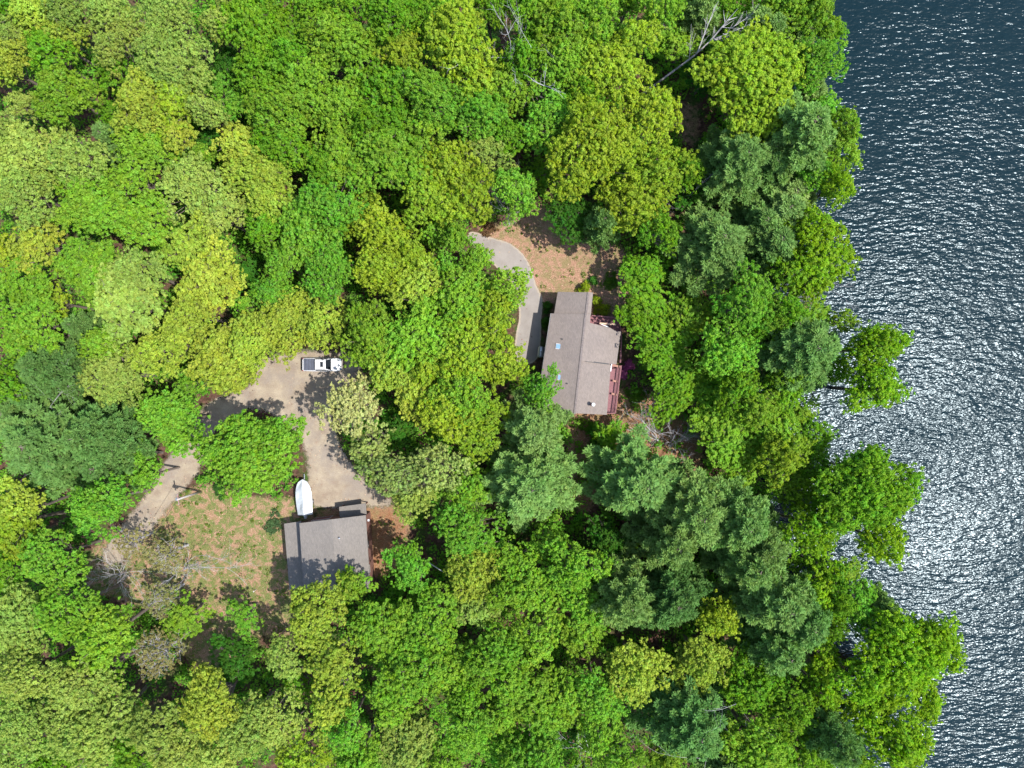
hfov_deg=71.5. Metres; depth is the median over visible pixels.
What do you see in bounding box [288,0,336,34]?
broadleaf tree
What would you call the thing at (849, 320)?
broadleaf tree
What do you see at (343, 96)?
broadleaf tree
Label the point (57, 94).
broadleaf tree
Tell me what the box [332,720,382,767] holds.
broadleaf tree
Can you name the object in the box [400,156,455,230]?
broadleaf tree
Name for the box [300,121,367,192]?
broadleaf tree
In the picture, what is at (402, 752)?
broadleaf tree
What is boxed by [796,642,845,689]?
broadleaf tree
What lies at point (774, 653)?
pine tree
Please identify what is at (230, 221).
broadleaf tree
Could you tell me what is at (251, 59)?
broadleaf tree
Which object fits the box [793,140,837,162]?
pine tree
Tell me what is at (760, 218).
pine tree
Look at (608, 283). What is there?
shrub
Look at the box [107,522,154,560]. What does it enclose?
sparse tree
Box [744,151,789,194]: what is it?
pine tree
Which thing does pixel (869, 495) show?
broadleaf tree
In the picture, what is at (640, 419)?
bare tree
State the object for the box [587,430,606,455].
shrub
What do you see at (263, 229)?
broadleaf tree
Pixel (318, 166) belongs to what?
broadleaf tree
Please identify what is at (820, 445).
broadleaf tree
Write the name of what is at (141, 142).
broadleaf tree
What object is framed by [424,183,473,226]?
broadleaf tree
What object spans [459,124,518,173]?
broadleaf tree
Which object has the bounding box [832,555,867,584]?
broadleaf tree
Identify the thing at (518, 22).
dead tree
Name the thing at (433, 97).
broadleaf tree
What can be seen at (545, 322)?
shrub
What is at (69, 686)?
broadleaf tree
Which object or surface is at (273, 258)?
broadleaf tree
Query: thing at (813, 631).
pine tree
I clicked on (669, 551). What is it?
pine tree
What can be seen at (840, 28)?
broadleaf tree
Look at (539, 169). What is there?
broadleaf tree
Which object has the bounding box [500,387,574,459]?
pine tree
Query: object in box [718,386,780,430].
broadleaf tree
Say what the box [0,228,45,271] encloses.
broadleaf tree
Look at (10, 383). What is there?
broadleaf tree
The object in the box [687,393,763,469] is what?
broadleaf tree
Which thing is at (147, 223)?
broadleaf tree
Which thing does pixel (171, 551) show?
sparse tree
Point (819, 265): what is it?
broadleaf tree
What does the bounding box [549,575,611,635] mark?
broadleaf tree
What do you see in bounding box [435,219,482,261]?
broadleaf tree
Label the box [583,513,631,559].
broadleaf tree
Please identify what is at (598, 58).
broadleaf tree
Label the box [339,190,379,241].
broadleaf tree
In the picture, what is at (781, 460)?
broadleaf tree
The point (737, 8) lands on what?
broadleaf tree
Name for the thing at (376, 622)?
broadleaf tree
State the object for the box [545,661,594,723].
broadleaf tree
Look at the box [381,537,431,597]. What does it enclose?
broadleaf tree
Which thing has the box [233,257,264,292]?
broadleaf tree
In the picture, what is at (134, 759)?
broadleaf tree
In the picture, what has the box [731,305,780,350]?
broadleaf tree
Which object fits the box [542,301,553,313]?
shrub
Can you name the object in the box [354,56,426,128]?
broadleaf tree
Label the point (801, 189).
pine tree
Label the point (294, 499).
weeds
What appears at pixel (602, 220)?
pine tree
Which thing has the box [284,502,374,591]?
garage
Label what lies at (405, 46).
broadleaf tree
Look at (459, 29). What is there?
broadleaf tree
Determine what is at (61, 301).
broadleaf tree
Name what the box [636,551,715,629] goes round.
pine tree
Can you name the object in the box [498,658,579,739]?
broadleaf tree
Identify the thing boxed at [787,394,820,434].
broadleaf tree
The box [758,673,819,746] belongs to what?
broadleaf tree
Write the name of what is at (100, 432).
pine tree
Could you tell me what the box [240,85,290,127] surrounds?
broadleaf tree
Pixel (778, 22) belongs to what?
pine tree
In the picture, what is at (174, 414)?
broadleaf tree
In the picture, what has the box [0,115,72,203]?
broadleaf tree
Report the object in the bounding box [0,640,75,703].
broadleaf tree
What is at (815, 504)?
broadleaf tree
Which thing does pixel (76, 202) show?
broadleaf tree
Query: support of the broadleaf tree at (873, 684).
on the ground at (552, 266)
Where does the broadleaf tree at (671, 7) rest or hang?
on the ground at (552, 266)
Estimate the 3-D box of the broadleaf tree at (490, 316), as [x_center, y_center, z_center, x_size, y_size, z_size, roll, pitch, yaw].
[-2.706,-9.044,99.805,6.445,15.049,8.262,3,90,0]
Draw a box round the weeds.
[84,213,707,670]
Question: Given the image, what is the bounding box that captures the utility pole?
[175,490,201,504]
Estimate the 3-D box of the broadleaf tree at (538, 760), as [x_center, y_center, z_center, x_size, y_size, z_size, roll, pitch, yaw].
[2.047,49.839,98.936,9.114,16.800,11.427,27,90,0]
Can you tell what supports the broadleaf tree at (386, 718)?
on the ground at (552, 266)
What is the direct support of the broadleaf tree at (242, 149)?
on the ground at (552, 266)
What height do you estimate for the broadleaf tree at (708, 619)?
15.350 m
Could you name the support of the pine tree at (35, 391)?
on the ground at (552, 266)
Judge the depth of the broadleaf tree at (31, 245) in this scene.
95.20 m
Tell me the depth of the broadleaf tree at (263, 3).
94.48 m
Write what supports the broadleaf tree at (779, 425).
on the ground at (552, 266)
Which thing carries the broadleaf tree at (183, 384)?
on the ground at (552, 266)
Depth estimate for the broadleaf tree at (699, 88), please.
100.61 m
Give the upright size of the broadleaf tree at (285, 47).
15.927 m
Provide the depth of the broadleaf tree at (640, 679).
94.36 m
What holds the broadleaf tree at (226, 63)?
on the ground at (552, 266)
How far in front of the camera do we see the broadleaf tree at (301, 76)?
93.43 m
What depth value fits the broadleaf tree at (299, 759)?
95.43 m
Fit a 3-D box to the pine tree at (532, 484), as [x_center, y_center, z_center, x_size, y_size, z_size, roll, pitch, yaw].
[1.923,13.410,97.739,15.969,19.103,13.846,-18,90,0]
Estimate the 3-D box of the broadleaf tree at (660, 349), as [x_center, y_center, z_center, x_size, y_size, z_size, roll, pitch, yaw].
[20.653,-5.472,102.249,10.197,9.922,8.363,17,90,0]
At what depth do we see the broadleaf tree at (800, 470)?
100.30 m
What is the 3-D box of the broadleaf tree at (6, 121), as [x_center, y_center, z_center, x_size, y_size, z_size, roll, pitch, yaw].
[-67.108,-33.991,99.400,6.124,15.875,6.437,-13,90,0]
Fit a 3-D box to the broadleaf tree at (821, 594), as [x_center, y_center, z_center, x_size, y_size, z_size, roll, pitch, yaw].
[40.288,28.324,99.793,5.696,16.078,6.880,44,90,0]
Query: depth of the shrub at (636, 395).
106.20 m
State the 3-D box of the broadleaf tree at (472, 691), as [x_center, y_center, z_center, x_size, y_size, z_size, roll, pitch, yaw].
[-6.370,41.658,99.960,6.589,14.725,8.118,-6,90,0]
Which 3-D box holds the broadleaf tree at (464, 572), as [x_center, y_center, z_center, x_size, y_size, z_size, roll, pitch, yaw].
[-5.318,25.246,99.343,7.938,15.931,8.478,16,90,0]
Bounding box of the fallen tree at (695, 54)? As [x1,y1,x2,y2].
[641,4,764,93]
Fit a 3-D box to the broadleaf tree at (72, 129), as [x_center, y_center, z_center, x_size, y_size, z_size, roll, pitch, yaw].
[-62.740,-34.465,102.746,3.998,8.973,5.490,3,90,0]
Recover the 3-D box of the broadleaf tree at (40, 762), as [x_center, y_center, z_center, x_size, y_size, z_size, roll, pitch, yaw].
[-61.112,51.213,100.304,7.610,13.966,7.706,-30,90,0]
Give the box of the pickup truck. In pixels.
[302,357,342,372]
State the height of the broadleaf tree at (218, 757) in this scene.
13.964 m
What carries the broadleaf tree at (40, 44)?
on the ground at (552, 266)
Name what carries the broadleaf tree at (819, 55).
on the ground at (552, 266)
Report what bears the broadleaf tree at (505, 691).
on the ground at (552, 266)
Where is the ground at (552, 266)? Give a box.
[0,0,843,767]
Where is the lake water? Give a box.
[757,0,1023,767]
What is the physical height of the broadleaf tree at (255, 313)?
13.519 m
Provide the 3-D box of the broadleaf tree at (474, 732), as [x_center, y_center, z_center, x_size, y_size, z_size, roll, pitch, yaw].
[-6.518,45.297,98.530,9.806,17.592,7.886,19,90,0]
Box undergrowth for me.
[0,0,848,767]
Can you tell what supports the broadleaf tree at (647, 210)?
on the ground at (552, 266)
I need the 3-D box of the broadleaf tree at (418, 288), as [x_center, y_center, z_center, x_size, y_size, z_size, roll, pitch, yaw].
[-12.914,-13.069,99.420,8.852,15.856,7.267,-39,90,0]
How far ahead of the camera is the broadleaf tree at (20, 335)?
93.07 m
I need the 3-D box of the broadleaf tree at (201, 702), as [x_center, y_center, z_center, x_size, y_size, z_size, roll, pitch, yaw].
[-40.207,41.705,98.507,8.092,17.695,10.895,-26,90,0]
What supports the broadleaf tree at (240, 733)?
on the ground at (552, 266)
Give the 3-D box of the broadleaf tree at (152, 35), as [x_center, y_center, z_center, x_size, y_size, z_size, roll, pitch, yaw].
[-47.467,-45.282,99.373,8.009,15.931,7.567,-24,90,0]
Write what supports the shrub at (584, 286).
on the ground at (552, 266)
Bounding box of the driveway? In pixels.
[468,232,542,363]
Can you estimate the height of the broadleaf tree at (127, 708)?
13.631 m
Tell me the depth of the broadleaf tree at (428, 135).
94.76 m
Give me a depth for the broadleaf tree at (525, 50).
93.45 m
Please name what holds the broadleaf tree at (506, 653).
on the ground at (552, 266)
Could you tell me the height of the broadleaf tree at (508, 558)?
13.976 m
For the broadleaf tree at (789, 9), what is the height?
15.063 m
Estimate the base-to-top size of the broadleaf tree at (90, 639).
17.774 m
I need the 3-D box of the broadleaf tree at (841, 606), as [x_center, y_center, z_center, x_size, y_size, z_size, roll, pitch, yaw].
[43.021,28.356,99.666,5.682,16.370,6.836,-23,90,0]
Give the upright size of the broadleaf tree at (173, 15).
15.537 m
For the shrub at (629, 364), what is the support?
on the ground at (552, 266)
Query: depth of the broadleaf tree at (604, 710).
93.72 m
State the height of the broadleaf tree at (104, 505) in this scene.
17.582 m
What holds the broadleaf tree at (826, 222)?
on the lake water
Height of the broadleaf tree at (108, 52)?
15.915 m
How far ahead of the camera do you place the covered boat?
105.28 m
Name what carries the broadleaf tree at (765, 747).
on the ground at (552, 266)
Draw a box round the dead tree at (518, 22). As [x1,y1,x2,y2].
[443,2,560,107]
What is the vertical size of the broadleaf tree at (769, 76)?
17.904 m
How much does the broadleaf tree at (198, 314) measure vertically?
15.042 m
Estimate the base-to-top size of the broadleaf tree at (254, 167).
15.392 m
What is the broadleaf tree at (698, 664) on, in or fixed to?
on the ground at (552, 266)
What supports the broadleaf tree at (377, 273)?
on the ground at (552, 266)
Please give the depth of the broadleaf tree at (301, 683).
101.56 m
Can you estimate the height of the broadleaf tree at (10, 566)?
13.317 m
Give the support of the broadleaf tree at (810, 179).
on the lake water
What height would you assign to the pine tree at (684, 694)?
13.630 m
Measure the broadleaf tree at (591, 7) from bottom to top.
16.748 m
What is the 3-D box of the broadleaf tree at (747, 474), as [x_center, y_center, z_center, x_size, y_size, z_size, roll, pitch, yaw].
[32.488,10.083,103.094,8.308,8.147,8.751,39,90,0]
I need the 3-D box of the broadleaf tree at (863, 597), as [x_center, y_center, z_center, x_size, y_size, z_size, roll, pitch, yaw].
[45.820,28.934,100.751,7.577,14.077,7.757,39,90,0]
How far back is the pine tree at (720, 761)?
96.02 m
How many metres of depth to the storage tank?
105.85 m
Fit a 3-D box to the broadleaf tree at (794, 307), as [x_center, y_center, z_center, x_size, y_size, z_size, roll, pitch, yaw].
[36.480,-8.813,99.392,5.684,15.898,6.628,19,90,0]
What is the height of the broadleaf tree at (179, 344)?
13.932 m
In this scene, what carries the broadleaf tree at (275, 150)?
on the ground at (552, 266)
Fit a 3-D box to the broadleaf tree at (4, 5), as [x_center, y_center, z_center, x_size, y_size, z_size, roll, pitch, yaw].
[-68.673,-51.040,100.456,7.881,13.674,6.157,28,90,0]
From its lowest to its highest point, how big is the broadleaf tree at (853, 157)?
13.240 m
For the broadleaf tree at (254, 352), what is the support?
on the ground at (552, 266)
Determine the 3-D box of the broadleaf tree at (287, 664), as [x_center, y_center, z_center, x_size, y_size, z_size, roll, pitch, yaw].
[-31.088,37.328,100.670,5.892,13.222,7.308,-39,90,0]
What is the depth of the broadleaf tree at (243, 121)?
101.53 m
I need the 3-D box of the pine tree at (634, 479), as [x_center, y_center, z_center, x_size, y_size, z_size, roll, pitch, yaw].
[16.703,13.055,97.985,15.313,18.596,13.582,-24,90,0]
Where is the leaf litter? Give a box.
[84,216,705,658]
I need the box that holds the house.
[541,292,621,414]
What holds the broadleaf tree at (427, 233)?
on the ground at (552, 266)
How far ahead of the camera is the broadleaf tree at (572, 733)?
99.74 m
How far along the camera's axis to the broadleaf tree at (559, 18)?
92.17 m
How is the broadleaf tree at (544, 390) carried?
on the ground at (552, 266)
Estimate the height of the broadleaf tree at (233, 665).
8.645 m
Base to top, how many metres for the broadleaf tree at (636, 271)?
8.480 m
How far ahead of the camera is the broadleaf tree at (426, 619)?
94.64 m
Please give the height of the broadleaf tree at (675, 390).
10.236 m
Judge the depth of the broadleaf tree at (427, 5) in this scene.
95.47 m
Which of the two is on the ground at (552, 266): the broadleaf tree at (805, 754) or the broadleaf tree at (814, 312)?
the broadleaf tree at (805, 754)
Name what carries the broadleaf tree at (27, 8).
on the ground at (552, 266)
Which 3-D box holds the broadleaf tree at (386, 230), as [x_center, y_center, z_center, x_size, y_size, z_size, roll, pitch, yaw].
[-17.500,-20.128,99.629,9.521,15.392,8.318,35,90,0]
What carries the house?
on the ground at (552, 266)
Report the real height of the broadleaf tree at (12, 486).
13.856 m
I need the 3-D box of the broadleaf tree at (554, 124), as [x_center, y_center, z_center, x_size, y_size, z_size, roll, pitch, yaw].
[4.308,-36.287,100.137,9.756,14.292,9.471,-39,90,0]
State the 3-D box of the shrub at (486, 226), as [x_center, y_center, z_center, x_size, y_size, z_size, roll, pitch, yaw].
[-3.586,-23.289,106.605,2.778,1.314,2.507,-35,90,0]
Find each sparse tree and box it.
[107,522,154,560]
[130,625,191,682]
[136,579,184,619]
[140,533,189,574]
[499,203,519,231]
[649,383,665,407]
[784,282,820,308]
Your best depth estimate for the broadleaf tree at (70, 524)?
101.83 m
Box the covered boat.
[296,474,313,518]
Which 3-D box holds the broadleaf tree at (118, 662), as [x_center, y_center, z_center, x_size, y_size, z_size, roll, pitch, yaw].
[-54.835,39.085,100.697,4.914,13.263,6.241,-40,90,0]
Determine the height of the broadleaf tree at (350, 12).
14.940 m
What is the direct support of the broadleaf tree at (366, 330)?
on the ground at (552, 266)
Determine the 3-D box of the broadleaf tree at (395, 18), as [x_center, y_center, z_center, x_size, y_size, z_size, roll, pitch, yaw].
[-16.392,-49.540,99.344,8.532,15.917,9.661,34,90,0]
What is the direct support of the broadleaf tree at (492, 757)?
on the ground at (552, 266)
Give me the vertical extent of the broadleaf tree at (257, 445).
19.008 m
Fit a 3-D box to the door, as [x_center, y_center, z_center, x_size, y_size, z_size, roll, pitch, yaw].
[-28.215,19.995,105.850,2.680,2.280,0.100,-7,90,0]
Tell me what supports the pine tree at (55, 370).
on the ground at (552, 266)
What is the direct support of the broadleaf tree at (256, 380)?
on the ground at (552, 266)
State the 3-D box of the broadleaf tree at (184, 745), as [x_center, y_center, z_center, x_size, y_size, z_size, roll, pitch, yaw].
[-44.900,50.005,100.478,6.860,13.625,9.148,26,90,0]
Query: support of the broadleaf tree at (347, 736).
on the ground at (552, 266)
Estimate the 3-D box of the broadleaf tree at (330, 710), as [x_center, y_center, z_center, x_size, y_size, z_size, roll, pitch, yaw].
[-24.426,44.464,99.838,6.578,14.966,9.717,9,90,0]
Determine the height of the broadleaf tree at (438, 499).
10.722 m
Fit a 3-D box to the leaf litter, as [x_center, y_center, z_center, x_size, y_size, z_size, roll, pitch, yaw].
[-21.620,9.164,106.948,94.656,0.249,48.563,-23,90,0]
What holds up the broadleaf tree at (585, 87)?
on the ground at (552, 266)
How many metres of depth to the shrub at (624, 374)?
106.21 m
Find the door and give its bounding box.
[311,516,332,520]
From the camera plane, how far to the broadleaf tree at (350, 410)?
94.92 m
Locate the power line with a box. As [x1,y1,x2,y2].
[41,500,176,698]
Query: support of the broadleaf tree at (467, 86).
on the ground at (552, 266)
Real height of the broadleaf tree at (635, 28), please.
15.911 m
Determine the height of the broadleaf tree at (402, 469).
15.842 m
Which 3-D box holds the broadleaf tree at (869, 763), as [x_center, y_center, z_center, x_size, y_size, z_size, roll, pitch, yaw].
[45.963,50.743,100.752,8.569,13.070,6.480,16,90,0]
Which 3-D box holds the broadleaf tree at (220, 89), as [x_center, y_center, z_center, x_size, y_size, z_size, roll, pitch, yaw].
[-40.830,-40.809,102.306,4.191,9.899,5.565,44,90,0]
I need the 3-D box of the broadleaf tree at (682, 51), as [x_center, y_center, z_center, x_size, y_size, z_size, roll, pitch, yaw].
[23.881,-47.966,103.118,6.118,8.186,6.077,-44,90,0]
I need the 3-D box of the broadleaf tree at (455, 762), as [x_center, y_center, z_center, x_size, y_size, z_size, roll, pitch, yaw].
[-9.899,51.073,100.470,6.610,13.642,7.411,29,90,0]
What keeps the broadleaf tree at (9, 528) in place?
on the ground at (552, 266)
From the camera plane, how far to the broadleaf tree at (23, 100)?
96.03 m
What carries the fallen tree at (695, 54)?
on the ground at (552, 266)
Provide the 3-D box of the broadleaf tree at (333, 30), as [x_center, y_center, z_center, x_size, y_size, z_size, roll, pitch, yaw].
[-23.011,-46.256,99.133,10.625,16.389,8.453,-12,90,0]
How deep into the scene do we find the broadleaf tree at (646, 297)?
99.76 m
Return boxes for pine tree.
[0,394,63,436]
[0,394,122,499]
[5,370,77,415]
[13,334,113,400]
[60,310,119,338]
[60,393,156,476]
[78,437,158,495]
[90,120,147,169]
[475,439,582,532]
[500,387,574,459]
[574,203,620,254]
[575,422,683,519]
[586,541,660,631]
[620,507,697,571]
[625,457,729,550]
[625,655,731,763]
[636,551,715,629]
[652,206,753,299]
[656,661,695,707]
[671,0,720,44]
[682,123,771,218]
[693,715,748,767]
[695,542,776,592]
[699,475,772,566]
[709,558,812,636]
[716,502,791,571]
[719,4,772,52]
[724,607,806,677]
[729,199,782,262]
[738,90,838,196]
[740,221,800,285]
[741,303,842,394]
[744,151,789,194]
[749,172,818,235]
[749,185,809,232]
[763,10,790,59]
[764,569,833,654]
[782,678,864,767]
[784,27,815,58]
[787,75,828,107]
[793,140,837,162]
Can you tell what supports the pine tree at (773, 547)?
on the ground at (552, 266)
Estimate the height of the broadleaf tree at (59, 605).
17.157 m
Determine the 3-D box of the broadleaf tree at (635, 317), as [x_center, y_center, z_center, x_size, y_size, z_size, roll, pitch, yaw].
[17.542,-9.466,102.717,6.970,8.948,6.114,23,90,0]
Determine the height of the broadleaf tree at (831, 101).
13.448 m
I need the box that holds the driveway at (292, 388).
[103,349,390,564]
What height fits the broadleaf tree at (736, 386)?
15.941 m
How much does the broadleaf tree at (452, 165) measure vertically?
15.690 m
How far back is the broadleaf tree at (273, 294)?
95.11 m
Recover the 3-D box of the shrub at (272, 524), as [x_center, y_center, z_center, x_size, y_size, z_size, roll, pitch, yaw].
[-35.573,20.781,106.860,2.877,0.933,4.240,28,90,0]
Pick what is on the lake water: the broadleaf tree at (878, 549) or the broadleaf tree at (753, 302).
the broadleaf tree at (878, 549)
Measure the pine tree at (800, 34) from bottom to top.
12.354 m
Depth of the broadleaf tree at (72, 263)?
92.84 m
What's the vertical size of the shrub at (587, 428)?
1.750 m
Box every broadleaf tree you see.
[0,0,23,28]
[0,9,62,66]
[0,36,37,87]
[0,109,43,149]
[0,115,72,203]
[0,163,60,234]
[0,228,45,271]
[0,252,72,308]
[0,289,22,325]
[0,289,84,362]
[0,355,29,402]
[0,474,69,538]
[0,492,67,562]
[0,541,28,592]
[0,577,54,670]
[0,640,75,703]
[0,692,62,763]
[0,723,61,767]
[1,208,65,278]
[2,88,67,129]
[6,0,85,52]
[16,524,103,590]
[22,22,97,86]
[28,738,94,767]
[30,9,97,67]
[30,61,107,134]
[30,579,121,644]
[34,0,96,34]
[38,281,94,321]
[42,695,135,767]
[43,131,127,194]
[43,652,130,725]
[47,119,96,150]
[49,159,143,236]
[49,235,121,308]
[58,513,95,546]
[64,596,153,675]
[65,471,153,541]
[75,319,132,362]
[75,325,156,411]
[80,0,135,34]
[83,677,151,745]
[86,259,169,353]
[88,645,147,695]
[91,26,134,79]
[91,49,134,93]
[95,97,119,125]
[100,143,175,203]
[105,4,150,51]
[108,62,172,137]
[108,245,178,306]
[108,728,167,767]
[109,109,164,164]
[113,188,177,249]
[120,434,163,483]
[124,699,185,767]
[127,331,191,382]
[127,406,146,438]
[129,456,179,493]
[130,0,207,60]
[130,15,196,82]
[133,386,210,458]
[135,35,218,103]
[145,76,206,137]
[145,136,182,170]
[154,287,227,344]
[155,146,240,227]
[155,205,222,276]
[156,307,211,366]
[156,722,204,767]
[158,589,215,640]
[161,111,199,160]
[171,366,208,399]
[172,228,247,312]
[174,661,250,742]
[181,141,221,175]
[181,318,261,395]
[183,90,233,135]
[186,409,309,507]
[193,734,240,767]
[196,121,229,160]
[198,4,241,49]
[199,193,250,236]
[200,633,259,691]
[204,69,233,106]
[205,120,277,166]
[208,687,275,759]
[210,0,287,69]
[210,45,243,90]
[215,0,231,9]
[216,88,248,121]
[216,149,301,213]
[216,311,279,377]
[219,368,258,394]
[219,595,264,640]
[229,287,260,317]
[231,40,296,93]
[231,306,261,336]
[233,110,251,138]
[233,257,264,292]
[234,0,289,29]
[240,63,283,97]
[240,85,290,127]
[242,681,308,750]
[243,209,285,251]
[244,173,292,223]
[246,74,313,142]
[247,120,292,159]
[248,268,291,308]
[248,280,301,308]
[252,285,312,371]
[254,114,312,173]
[256,3,302,49]
[258,241,302,284]
[260,32,320,87]
[265,632,307,682]
[273,726,335,767]
[276,191,350,273]
[277,47,339,113]
[280,674,314,705]
[286,573,347,654]
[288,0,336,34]
[293,174,368,239]
[297,232,358,305]
[298,4,377,80]
[298,75,363,140]
[299,291,350,354]
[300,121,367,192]
[302,632,366,692]
[303,144,345,189]
[308,674,354,748]
[313,370,383,437]
[317,0,375,27]
[318,691,370,756]
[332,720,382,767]
[334,564,378,604]
[336,121,432,197]
[336,298,398,369]
[337,30,389,89]
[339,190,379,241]
[344,596,420,677]
[345,194,412,254]
[346,104,391,142]
[348,236,415,299]
[349,422,396,469]
[353,452,429,498]
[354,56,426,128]
[359,102,413,150]
[360,0,423,54]
[364,345,417,393]
[365,671,427,732]
[367,635,451,712]
[372,25,430,86]
[376,704,441,767]
[377,294,464,379]
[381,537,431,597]
[385,255,443,312]
[387,413,417,451]
[389,217,440,278]
[390,480,439,525]
[391,66,467,131]
[393,368,437,426]
[394,579,463,662]
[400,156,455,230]
[402,104,458,155]
[405,0,454,46]
[408,344,447,393]
[408,440,480,494]
[411,367,481,443]
[415,726,467,767]
[416,0,504,94]
[417,137,479,199]
[419,472,446,507]
[419,632,479,703]
[420,210,461,248]
[422,366,494,428]
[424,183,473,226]
[425,264,489,329]
[427,251,463,282]
[428,494,509,559]
[429,695,501,759]
[430,311,488,387]
[434,454,495,513]
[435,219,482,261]
[441,671,488,721]
[442,543,501,603]
[445,46,500,105]
[446,159,502,231]
[448,79,515,148]
[449,574,502,630]
[450,391,513,462]
[453,618,524,688]
[458,243,494,276]
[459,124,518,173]
[468,0,511,48]
[472,286,515,346]
[473,686,519,741]
[480,265,533,313]
[480,565,529,613]
[481,330,534,391]
[481,721,538,767]
[482,648,538,722]
[483,58,543,117]
[484,531,539,579]
[485,167,539,220]
[493,118,532,162]
[495,724,563,767]
[496,0,548,41]
[497,547,563,615]
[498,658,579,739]
[499,34,548,81]
[508,601,565,668]
[514,83,574,157]
[521,361,563,412]
[523,154,558,188]
[525,0,607,66]
[526,523,570,564]
[529,32,592,92]
[542,195,591,249]
[542,535,618,597]
[544,91,639,203]
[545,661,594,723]
[545,720,586,747]
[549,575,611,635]
[555,600,610,662]
[561,67,608,109]
[564,754,589,767]
[566,0,622,54]
[569,661,634,726]
[571,30,656,117]
[576,704,626,760]
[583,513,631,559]
[587,723,648,767]
[592,419,628,449]
[593,176,650,234]
[599,636,680,708]
[605,177,670,236]
[609,0,647,28]
[610,13,663,71]
[613,137,700,209]
[613,291,659,336]
[618,244,673,291]
[618,275,680,329]
[624,83,683,160]
[626,316,699,374]
[633,0,687,49]
[634,29,670,59]
[636,203,682,258]
[644,730,687,767]
[647,355,707,428]
[659,22,704,68]
[662,292,712,346]
[664,149,706,200]
[670,629,735,697]
[672,181,717,215]
[677,56,719,101]
[684,14,813,143]
[685,372,726,418]
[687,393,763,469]
[694,316,761,381]
[695,589,742,640]
[709,257,775,336]
[712,362,761,420]
[713,431,765,489]
[716,641,791,715]
[717,0,754,33]
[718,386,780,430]
[719,706,797,767]
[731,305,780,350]
[740,405,810,460]
[748,0,820,36]
[756,431,817,488]
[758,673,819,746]
[759,369,804,419]
[761,295,794,340]
[762,352,815,400]
[764,472,815,515]
[765,252,814,301]
[767,292,809,338]
[771,714,829,767]
[773,446,810,478]
[777,504,840,564]
[781,200,838,243]
[783,478,823,511]
[785,539,824,574]
[785,565,834,609]
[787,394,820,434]
[790,220,862,306]
[792,416,840,461]
[793,32,851,95]
[793,161,841,196]
[796,0,836,39]
[796,438,831,486]
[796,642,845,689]
[800,669,843,711]
[803,297,831,323]
[803,480,852,535]
[805,551,850,592]
[809,441,929,537]
[811,85,842,117]
[813,14,849,46]
[813,163,860,212]
[814,609,850,647]
[818,450,861,473]
[818,571,858,622]
[822,126,864,170]
[823,348,851,385]
[826,562,881,629]
[826,735,880,767]
[827,643,897,705]
[829,308,861,333]
[830,105,862,149]
[831,360,915,414]
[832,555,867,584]
[833,686,890,736]
[840,319,914,382]
[845,665,901,719]
[848,518,909,571]
[850,605,891,645]
[850,696,936,767]
[852,603,967,710]
[854,579,901,618]
[904,679,946,726]
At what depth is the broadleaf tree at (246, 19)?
93.38 m
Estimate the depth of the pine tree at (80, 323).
95.39 m
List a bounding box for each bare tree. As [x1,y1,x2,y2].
[152,542,260,587]
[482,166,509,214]
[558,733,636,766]
[620,400,659,443]
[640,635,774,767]
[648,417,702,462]
[773,275,865,312]
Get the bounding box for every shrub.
[212,477,228,500]
[262,508,282,535]
[479,220,499,237]
[541,316,549,329]
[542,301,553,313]
[574,280,591,291]
[578,419,600,437]
[586,276,598,285]
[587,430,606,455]
[592,295,602,305]
[592,303,610,315]
[603,270,617,290]
[620,368,627,379]
[622,358,634,370]
[624,384,649,403]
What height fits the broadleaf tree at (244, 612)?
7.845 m
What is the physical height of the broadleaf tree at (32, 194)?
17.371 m
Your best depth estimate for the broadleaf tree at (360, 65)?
95.75 m
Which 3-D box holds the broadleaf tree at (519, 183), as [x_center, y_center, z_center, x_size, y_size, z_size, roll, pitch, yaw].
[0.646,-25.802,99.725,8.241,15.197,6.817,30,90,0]
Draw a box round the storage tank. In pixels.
[537,346,544,357]
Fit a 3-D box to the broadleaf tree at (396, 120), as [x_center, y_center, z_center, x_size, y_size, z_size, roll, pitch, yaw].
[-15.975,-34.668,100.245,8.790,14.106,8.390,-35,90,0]
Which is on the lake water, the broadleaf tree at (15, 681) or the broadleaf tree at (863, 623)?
the broadleaf tree at (863, 623)
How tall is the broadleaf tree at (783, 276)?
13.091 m
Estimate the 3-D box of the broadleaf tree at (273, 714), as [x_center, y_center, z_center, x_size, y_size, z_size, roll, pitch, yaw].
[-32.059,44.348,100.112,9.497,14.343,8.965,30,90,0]
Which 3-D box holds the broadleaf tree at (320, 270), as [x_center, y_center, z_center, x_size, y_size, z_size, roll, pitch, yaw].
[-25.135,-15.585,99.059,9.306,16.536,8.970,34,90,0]
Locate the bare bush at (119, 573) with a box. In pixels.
[80,546,166,605]
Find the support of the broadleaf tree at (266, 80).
on the ground at (552, 266)
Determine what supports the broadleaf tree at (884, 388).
on the lake water
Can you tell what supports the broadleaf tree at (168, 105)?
on the ground at (552, 266)
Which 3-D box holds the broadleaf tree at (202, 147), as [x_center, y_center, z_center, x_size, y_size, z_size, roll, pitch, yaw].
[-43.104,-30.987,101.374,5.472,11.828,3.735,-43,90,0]
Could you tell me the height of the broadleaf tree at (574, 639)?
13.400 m
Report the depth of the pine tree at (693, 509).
90.19 m
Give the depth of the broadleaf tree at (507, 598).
93.42 m
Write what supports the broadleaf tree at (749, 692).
on the ground at (552, 266)
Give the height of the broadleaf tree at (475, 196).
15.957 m

